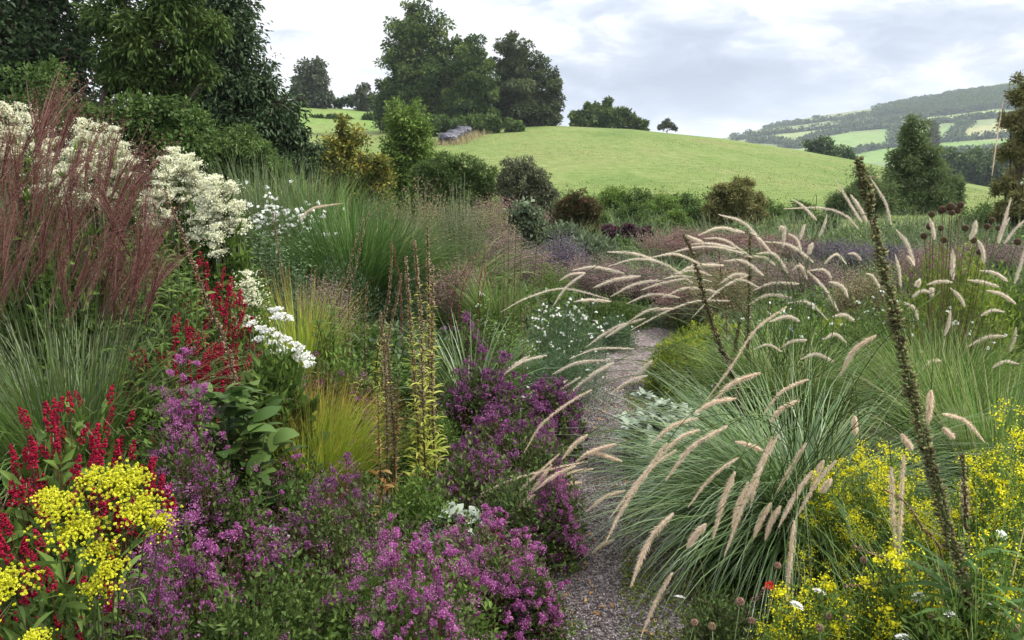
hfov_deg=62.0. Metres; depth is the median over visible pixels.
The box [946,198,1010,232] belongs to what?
weed clump
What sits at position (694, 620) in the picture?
seed ball stem
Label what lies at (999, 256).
pink haze grass
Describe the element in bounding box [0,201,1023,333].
wild grass
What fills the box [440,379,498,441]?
leafy plant
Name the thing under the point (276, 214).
speckled plant
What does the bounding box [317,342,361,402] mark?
plant
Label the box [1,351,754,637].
ground cover
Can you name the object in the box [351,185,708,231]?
border weeds
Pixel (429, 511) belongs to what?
plant
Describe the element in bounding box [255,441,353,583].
oregano plant
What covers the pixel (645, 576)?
moss
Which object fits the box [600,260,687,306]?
pink haze grass
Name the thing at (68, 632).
plant
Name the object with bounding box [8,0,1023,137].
sky
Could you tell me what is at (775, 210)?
weed clump
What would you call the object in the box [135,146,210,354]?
cream flowering plant
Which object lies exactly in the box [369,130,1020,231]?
meadow grass
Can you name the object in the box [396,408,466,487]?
plant
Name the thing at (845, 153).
valley tree
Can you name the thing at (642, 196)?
weed clump
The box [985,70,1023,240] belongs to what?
olive tree
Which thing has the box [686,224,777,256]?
pink haze grass
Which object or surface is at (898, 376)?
feathertop grass
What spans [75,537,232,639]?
oregano plant
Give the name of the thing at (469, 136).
rough grass
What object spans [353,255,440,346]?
feathery plant
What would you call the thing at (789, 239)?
pink haze grass
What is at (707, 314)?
seed stalk
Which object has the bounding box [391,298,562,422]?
ornamental grass
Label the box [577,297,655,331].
plant
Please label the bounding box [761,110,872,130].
hedgerow
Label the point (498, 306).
ornamental grass
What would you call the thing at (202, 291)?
seed stalk
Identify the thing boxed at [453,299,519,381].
leafy plant
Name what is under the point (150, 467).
crimson persicaria
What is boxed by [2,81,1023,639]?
ground
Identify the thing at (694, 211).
weed clump
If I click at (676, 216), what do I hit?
weed clump
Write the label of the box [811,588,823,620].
white flower
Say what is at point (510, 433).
oregano plant
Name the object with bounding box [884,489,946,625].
seed stalk
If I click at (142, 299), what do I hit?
leafy plant
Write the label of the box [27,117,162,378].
cream flowering plant
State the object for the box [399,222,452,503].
foxglove stalks
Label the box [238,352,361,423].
lime grass
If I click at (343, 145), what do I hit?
yellow shrub
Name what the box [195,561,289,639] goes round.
plant
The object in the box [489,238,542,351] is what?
foxglove stalks
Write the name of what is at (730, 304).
tan haze grass
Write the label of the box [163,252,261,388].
crimson persicaria
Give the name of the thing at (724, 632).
plant
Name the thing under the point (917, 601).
white flower
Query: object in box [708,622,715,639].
seed ball stem
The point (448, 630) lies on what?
oregano plant
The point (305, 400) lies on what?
white flowering plant
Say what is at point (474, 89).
field tree
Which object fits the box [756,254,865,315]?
pink haze grass
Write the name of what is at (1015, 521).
yellow flowering plant
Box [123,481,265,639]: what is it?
oregano plant
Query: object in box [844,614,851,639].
seed ball stem
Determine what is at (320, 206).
feathertop grass
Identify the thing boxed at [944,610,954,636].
white flower
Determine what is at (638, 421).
silver plant
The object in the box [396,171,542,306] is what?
seed grass
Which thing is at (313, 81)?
field tree
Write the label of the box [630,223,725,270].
pink haze grass
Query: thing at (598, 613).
fallen leaves
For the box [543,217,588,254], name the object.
feathery plant
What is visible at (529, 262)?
pink haze grass
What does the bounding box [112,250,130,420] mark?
seed stalk
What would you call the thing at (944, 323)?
plant
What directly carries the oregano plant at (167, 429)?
on the ground at (672, 171)
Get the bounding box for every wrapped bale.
[438,133,457,143]
[445,132,460,138]
[447,129,464,136]
[456,126,471,133]
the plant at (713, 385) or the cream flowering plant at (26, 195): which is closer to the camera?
the plant at (713, 385)
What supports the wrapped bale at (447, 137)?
on the ground at (672, 171)
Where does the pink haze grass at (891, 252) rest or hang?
on the ground at (672, 171)
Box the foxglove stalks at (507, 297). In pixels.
[500,229,522,345]
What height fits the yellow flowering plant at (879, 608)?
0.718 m
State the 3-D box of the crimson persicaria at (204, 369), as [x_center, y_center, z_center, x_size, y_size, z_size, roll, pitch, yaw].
[-1.521,0.474,3.848,0.715,1.029,0.676,0,11,0]
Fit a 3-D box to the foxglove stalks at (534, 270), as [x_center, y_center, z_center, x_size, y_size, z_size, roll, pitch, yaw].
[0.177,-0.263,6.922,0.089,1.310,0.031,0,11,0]
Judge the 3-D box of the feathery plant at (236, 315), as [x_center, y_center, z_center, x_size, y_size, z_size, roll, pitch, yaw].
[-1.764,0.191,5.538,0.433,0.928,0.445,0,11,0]
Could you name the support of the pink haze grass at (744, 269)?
on the ground at (672, 171)
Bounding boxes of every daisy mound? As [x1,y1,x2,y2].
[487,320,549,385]
[513,339,619,411]
[516,298,611,383]
[585,310,639,353]
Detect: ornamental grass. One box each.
[141,146,367,313]
[232,152,408,290]
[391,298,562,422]
[439,264,553,343]
[770,453,1023,639]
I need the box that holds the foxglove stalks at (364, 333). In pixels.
[363,282,367,377]
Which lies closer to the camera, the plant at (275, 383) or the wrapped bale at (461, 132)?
the plant at (275, 383)
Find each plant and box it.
[0,101,91,368]
[0,456,182,639]
[20,574,104,639]
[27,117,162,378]
[31,459,134,548]
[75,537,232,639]
[93,208,215,380]
[100,317,195,521]
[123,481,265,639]
[124,346,236,577]
[134,267,230,380]
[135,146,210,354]
[160,399,254,636]
[180,173,272,344]
[180,379,309,541]
[189,511,367,639]
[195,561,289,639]
[201,460,309,615]
[219,257,275,370]
[220,267,273,380]
[220,279,268,358]
[222,306,340,501]
[238,440,438,637]
[239,218,317,338]
[239,226,260,302]
[239,473,301,557]
[244,180,289,304]
[245,179,343,316]
[247,332,317,496]
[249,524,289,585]
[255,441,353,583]
[257,258,337,379]
[295,344,360,423]
[304,238,394,358]
[307,511,531,639]
[308,297,352,385]
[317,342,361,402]
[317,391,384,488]
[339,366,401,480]
[340,344,407,412]
[341,368,385,473]
[348,555,496,639]
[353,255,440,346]
[369,462,459,579]
[372,493,590,639]
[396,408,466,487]
[401,202,498,238]
[411,256,479,328]
[412,437,534,541]
[422,501,493,582]
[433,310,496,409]
[435,341,529,450]
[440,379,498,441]
[440,400,578,511]
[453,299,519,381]
[468,468,559,584]
[471,285,500,346]
[494,554,586,639]
[519,369,591,464]
[523,463,595,579]
[525,255,582,326]
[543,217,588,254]
[554,233,629,272]
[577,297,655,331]
[610,387,700,476]
[619,303,686,328]
[634,430,702,508]
[639,330,714,398]
[649,311,777,366]
[671,586,772,639]
[684,367,769,445]
[728,300,865,378]
[750,566,869,639]
[772,437,957,638]
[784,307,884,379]
[832,287,918,386]
[841,529,949,639]
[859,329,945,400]
[861,558,1009,639]
[868,236,1023,404]
[872,298,1022,417]
[916,397,1023,638]
[926,481,1022,639]
[958,262,1023,378]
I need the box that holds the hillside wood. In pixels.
[728,81,1023,137]
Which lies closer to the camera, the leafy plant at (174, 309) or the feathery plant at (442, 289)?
the leafy plant at (174, 309)
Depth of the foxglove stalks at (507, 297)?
6.37 m
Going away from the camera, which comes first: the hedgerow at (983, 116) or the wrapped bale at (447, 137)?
the wrapped bale at (447, 137)
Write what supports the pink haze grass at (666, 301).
on the ground at (672, 171)
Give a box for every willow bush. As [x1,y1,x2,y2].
[406,148,501,222]
[820,164,903,218]
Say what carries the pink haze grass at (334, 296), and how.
on the ground at (672, 171)
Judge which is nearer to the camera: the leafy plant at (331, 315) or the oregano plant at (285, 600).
the oregano plant at (285, 600)
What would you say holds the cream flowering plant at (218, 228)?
on the ground at (672, 171)
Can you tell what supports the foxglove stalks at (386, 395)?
on the ground at (672, 171)
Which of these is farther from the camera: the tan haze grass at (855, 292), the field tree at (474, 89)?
the field tree at (474, 89)
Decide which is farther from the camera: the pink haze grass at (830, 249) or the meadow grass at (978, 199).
the meadow grass at (978, 199)
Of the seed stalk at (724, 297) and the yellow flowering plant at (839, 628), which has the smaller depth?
the yellow flowering plant at (839, 628)
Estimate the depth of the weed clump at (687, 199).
22.71 m
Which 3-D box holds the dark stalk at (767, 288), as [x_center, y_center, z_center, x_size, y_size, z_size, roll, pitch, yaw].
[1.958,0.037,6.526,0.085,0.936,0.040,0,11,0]
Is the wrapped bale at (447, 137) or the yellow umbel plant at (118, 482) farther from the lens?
the wrapped bale at (447, 137)
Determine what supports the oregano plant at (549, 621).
on the ground at (672, 171)
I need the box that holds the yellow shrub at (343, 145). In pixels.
[308,112,402,220]
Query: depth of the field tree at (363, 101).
144.78 m
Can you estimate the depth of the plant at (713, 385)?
5.06 m
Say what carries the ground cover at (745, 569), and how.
on the ground at (672, 171)
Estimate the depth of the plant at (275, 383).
3.71 m
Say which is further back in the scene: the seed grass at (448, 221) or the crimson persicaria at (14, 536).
the seed grass at (448, 221)
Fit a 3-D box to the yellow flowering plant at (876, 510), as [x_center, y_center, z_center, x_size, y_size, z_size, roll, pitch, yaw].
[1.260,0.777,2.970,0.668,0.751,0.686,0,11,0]
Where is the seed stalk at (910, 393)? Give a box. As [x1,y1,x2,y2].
[853,156,1023,639]
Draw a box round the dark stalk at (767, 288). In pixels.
[766,264,770,349]
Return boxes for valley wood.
[940,138,1023,186]
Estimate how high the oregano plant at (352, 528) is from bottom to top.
0.625 m
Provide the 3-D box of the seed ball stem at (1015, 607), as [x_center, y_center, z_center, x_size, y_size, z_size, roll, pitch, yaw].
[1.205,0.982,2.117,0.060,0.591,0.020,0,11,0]
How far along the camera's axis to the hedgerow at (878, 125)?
927.69 m
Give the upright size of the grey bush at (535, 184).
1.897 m
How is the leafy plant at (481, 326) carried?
on the ground at (672, 171)
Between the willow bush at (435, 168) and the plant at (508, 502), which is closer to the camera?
the plant at (508, 502)
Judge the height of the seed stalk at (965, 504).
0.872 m
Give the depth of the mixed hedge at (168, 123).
12.36 m
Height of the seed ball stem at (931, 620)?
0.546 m
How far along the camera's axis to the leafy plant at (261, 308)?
5.30 m
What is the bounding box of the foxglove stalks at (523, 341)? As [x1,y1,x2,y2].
[520,304,525,395]
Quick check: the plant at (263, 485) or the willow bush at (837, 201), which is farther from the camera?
the willow bush at (837, 201)
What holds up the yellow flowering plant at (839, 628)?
on the ground at (672, 171)
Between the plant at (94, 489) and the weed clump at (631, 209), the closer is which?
the plant at (94, 489)
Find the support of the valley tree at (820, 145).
on the ground at (672, 171)
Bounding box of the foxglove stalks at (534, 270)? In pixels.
[529,208,539,343]
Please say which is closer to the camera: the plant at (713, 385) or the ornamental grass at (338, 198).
the plant at (713, 385)
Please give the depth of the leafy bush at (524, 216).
11.38 m
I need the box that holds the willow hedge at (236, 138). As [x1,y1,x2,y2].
[195,114,315,212]
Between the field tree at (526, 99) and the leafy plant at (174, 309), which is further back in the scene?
the field tree at (526, 99)
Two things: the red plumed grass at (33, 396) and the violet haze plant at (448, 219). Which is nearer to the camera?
the red plumed grass at (33, 396)
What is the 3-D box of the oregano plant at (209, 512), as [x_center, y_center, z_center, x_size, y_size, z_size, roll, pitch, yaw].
[-1.052,0.707,2.851,0.358,0.902,0.405,-9,14,-40]
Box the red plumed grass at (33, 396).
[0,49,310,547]
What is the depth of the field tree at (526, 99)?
105.52 m
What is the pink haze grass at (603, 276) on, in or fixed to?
on the ground at (672, 171)
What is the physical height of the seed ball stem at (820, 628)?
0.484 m
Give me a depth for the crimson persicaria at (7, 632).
2.02 m
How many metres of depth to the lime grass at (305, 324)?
5.07 m
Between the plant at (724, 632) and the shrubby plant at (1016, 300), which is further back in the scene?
the shrubby plant at (1016, 300)
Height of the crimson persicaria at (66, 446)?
0.894 m
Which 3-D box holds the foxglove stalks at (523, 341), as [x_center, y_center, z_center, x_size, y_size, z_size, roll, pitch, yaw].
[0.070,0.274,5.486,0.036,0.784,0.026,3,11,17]
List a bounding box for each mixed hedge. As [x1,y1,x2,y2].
[0,54,126,269]
[82,86,223,257]
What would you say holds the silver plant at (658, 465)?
on the ground at (672, 171)
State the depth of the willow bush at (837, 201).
24.47 m
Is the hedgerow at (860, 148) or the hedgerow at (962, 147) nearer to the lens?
the hedgerow at (962, 147)
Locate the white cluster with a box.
[514,386,530,419]
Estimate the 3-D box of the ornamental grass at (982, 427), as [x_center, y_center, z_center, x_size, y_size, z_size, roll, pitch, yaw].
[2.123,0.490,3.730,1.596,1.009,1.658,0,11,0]
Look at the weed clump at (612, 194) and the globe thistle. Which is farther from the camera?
the weed clump at (612, 194)
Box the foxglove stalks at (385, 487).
[368,376,403,514]
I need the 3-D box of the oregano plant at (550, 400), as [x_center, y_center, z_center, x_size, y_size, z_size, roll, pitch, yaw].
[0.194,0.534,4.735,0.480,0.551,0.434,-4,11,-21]
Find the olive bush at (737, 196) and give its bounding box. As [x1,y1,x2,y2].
[700,175,770,232]
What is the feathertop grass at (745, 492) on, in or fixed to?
on the ground at (672, 171)
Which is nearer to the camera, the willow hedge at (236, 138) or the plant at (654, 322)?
the plant at (654, 322)
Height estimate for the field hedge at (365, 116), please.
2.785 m
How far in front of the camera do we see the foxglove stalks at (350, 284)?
5.95 m
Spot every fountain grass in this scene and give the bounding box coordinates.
[231,164,482,321]
[269,194,491,326]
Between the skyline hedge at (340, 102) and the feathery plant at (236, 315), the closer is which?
the feathery plant at (236, 315)
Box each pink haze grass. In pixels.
[280,271,377,367]
[410,253,499,342]
[444,222,542,291]
[458,193,554,255]
[489,241,569,321]
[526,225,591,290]
[556,246,639,313]
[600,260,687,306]
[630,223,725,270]
[646,279,717,332]
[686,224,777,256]
[687,248,795,302]
[728,229,830,263]
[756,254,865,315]
[780,233,874,272]
[834,238,931,273]
[880,239,987,314]
[943,236,1023,278]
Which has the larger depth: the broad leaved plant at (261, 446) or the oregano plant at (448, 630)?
the broad leaved plant at (261, 446)
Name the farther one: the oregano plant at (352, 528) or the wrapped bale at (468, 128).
the wrapped bale at (468, 128)
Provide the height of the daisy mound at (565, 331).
0.672 m
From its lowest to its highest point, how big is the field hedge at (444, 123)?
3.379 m
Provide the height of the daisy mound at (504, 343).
0.537 m
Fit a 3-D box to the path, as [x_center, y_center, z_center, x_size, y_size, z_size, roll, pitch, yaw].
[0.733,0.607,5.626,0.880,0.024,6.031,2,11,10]
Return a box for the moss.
[498,382,794,639]
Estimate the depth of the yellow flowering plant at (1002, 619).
2.08 m
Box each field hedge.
[312,111,379,119]
[425,113,525,136]
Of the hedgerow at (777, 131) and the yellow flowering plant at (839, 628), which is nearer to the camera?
the yellow flowering plant at (839, 628)
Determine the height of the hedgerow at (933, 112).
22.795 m
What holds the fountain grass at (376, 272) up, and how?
on the ground at (672, 171)
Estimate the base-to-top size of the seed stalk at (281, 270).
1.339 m
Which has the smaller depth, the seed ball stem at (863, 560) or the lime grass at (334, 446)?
the seed ball stem at (863, 560)
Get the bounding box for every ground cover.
[0,236,1023,410]
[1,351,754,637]
[1,353,1023,639]
[375,198,1023,260]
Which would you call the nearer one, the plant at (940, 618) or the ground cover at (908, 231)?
the plant at (940, 618)
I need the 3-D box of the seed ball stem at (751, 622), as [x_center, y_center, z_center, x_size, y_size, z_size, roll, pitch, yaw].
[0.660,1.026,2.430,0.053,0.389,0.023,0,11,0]
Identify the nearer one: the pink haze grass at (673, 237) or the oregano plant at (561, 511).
the oregano plant at (561, 511)
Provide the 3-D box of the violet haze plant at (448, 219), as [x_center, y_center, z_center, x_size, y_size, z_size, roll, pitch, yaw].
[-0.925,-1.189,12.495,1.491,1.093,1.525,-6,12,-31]
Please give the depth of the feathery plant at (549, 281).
8.43 m
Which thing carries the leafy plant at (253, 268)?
on the ground at (672, 171)
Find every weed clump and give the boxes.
[596,185,633,211]
[598,211,612,237]
[613,200,649,227]
[622,185,656,210]
[642,192,682,220]
[659,209,695,231]
[671,191,700,210]
[683,204,708,227]
[761,197,791,226]
[783,198,828,221]
[805,214,841,232]
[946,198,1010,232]
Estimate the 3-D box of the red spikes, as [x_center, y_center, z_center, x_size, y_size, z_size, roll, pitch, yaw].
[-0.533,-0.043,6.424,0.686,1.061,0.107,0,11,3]
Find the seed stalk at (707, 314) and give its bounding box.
[679,234,745,453]
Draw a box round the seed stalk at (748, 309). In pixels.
[726,234,755,415]
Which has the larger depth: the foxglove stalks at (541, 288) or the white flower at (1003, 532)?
the foxglove stalks at (541, 288)
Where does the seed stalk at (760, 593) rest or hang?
on the ground at (672, 171)
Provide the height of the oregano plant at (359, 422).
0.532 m
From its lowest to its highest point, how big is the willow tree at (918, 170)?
4.055 m
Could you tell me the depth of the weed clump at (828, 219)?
19.89 m
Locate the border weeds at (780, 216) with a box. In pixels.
[495,191,792,231]
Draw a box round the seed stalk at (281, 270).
[271,210,286,331]
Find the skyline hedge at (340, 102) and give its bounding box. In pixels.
[288,75,379,108]
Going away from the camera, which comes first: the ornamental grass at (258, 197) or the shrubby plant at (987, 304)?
the shrubby plant at (987, 304)
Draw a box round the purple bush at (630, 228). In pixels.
[600,222,653,244]
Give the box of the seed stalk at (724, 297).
[716,234,729,349]
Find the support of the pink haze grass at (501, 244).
on the ground at (672, 171)
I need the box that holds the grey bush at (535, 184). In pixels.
[493,154,563,228]
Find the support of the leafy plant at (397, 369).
on the ground at (672, 171)
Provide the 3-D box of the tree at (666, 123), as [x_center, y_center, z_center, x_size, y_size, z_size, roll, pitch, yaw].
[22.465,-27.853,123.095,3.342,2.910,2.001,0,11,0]
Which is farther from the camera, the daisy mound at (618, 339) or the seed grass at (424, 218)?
the seed grass at (424, 218)
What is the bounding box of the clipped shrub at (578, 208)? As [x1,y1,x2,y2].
[552,187,607,237]
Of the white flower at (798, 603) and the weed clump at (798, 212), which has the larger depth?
the weed clump at (798, 212)
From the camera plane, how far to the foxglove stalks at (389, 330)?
4.85 m
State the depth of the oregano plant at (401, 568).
2.60 m
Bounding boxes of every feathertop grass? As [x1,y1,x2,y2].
[271,203,374,371]
[482,291,1023,639]
[501,179,939,447]
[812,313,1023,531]
[822,104,1023,481]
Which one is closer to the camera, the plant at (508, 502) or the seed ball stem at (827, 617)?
the seed ball stem at (827, 617)
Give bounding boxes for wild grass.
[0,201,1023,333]
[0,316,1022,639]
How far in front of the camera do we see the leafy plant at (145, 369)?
3.59 m
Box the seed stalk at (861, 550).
[852,543,956,628]
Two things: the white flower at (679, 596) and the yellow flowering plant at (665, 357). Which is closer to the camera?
the white flower at (679, 596)
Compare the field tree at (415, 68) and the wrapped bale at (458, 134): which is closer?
the wrapped bale at (458, 134)
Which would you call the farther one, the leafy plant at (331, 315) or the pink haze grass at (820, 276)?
the pink haze grass at (820, 276)
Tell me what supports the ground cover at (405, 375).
on the ground at (672, 171)
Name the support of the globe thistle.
on the ground at (672, 171)
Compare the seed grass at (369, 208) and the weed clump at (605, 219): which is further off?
the weed clump at (605, 219)
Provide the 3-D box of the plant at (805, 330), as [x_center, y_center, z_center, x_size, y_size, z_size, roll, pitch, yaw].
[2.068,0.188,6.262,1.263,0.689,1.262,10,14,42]
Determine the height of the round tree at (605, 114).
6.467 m
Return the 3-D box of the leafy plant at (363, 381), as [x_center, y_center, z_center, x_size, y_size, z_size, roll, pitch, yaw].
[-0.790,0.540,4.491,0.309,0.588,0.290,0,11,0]
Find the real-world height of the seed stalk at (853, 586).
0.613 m
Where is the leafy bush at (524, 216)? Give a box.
[500,196,549,272]
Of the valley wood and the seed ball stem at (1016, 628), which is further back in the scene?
the valley wood
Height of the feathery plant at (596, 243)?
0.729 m
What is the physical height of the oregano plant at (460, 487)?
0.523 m
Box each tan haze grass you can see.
[666,253,765,327]
[815,262,914,335]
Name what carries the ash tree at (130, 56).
on the ground at (672, 171)
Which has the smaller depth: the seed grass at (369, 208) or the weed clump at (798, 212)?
the seed grass at (369, 208)
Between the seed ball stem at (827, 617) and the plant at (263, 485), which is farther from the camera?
the plant at (263, 485)
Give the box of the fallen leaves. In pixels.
[546,373,682,634]
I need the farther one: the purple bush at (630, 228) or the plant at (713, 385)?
the purple bush at (630, 228)
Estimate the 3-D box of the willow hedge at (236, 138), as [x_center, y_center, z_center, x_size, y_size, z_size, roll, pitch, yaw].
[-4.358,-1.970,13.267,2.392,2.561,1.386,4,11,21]
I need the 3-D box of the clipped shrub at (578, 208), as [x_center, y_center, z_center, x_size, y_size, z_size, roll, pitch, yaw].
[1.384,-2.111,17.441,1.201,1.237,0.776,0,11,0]
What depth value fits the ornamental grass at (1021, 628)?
2.20 m
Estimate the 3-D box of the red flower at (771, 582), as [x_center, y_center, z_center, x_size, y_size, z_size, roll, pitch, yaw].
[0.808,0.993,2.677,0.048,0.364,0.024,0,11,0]
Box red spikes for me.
[394,244,485,354]
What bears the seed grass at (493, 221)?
on the ground at (672, 171)
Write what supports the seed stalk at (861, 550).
on the ground at (672, 171)
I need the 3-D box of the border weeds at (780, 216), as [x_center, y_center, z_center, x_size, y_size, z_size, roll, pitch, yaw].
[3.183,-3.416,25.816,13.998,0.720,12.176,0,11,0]
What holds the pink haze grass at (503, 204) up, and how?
on the ground at (672, 171)
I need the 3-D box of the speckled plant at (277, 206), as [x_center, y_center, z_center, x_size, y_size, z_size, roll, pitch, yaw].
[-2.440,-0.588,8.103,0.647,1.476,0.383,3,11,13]
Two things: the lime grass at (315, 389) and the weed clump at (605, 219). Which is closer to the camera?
the lime grass at (315, 389)
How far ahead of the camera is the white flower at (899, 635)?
2.03 m
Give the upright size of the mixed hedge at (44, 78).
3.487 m
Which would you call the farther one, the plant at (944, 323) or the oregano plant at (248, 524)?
the plant at (944, 323)
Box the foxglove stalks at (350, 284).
[337,212,369,375]
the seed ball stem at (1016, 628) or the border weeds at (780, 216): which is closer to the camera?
the seed ball stem at (1016, 628)
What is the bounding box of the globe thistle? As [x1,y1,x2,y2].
[920,202,1021,370]
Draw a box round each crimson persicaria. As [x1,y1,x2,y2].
[0,391,148,639]
[0,527,133,639]
[23,384,141,549]
[81,439,190,633]
[117,312,240,502]
[161,328,242,472]
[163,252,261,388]
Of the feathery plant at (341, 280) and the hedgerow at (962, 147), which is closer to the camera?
the feathery plant at (341, 280)
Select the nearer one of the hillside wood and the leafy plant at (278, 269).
the leafy plant at (278, 269)
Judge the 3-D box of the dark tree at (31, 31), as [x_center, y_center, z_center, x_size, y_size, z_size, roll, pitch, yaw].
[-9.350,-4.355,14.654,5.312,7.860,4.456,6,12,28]
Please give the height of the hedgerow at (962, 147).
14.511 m
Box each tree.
[0,0,115,170]
[66,0,240,123]
[146,0,328,202]
[292,55,334,108]
[351,82,373,111]
[368,0,463,132]
[375,95,437,219]
[439,33,500,121]
[490,29,565,126]
[566,95,650,130]
[657,117,677,132]
[799,135,837,155]
[830,144,857,159]
[880,113,969,215]
[928,118,942,147]
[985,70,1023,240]
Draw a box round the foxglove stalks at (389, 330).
[367,241,401,414]
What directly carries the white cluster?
on the ground at (672, 171)
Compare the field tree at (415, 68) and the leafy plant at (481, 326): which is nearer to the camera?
the leafy plant at (481, 326)
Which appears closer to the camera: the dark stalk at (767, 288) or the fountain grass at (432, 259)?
the dark stalk at (767, 288)
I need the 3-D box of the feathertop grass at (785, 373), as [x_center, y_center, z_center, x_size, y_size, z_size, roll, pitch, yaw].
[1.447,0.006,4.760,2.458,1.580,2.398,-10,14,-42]
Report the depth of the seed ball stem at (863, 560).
2.47 m
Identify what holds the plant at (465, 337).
on the ground at (672, 171)
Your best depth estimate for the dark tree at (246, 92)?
18.06 m
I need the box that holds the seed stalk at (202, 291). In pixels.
[161,189,247,479]
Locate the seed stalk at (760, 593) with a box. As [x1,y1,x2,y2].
[742,587,764,630]
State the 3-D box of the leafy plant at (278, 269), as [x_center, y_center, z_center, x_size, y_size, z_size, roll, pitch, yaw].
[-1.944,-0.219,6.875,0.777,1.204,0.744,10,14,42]
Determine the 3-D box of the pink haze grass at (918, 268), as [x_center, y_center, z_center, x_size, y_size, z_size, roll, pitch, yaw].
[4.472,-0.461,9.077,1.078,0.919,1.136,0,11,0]
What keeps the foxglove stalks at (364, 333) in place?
on the ground at (672, 171)
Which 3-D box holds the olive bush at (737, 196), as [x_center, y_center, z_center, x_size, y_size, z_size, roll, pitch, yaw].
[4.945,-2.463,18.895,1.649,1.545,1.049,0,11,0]
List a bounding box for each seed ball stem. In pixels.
[690,618,697,639]
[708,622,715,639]
[734,597,744,639]
[746,617,755,639]
[764,562,780,639]
[816,624,824,631]
[824,612,831,622]
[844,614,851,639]
[857,556,867,623]
[926,612,936,639]
[1008,606,1021,638]
[1013,624,1019,632]
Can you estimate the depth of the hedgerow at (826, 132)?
933.94 m
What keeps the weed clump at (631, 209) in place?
on the ground at (672, 171)
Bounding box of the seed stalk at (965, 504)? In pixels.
[955,453,972,554]
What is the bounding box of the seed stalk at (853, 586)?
[844,560,932,626]
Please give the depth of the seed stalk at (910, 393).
2.00 m
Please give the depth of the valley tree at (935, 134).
409.86 m
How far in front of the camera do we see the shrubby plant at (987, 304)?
5.79 m
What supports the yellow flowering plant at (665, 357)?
on the ground at (672, 171)
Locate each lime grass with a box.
[192,262,386,390]
[216,371,422,508]
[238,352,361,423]
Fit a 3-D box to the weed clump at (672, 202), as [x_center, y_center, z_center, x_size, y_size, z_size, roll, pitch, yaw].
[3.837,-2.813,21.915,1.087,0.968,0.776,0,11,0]
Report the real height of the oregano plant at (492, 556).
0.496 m
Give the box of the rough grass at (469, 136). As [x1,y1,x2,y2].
[429,127,501,146]
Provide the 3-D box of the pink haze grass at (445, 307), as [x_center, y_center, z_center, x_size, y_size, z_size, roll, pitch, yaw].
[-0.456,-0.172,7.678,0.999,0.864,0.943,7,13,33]
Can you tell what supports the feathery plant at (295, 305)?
on the ground at (672, 171)
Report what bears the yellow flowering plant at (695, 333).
on the ground at (672, 171)
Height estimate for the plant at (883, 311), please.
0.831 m
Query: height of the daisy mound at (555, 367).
0.500 m
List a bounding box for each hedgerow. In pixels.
[729,113,916,140]
[745,135,805,148]
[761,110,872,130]
[777,125,853,147]
[843,115,963,130]
[847,129,1013,154]
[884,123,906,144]
[916,105,992,118]
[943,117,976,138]
[943,142,1000,153]
[951,110,1018,122]
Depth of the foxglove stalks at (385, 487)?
3.80 m
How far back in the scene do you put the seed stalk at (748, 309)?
5.24 m
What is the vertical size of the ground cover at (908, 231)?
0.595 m
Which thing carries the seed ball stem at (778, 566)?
on the ground at (672, 171)
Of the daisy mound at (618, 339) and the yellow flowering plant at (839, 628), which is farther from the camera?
the daisy mound at (618, 339)
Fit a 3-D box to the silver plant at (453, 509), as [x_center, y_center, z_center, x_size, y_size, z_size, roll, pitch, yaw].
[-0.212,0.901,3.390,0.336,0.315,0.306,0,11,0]
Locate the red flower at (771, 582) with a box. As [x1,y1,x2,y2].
[765,581,774,639]
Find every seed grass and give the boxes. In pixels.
[337,184,430,281]
[375,170,474,305]
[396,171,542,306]
[407,197,493,265]
[435,193,540,280]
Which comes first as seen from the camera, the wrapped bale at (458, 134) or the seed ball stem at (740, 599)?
the seed ball stem at (740, 599)
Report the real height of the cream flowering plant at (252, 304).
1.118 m
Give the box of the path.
[500,327,700,639]
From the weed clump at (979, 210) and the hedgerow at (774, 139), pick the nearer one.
the weed clump at (979, 210)
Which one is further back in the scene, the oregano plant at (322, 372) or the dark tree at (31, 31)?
the dark tree at (31, 31)
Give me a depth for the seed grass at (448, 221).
10.91 m
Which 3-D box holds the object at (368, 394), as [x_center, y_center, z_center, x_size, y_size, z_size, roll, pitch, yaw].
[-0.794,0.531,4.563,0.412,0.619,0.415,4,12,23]
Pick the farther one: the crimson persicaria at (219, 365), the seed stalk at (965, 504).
the crimson persicaria at (219, 365)
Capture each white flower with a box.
[674,595,686,639]
[791,601,802,639]
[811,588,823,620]
[894,634,908,639]
[911,591,925,633]
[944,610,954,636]
[992,529,1006,616]
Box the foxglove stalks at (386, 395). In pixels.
[379,310,398,505]

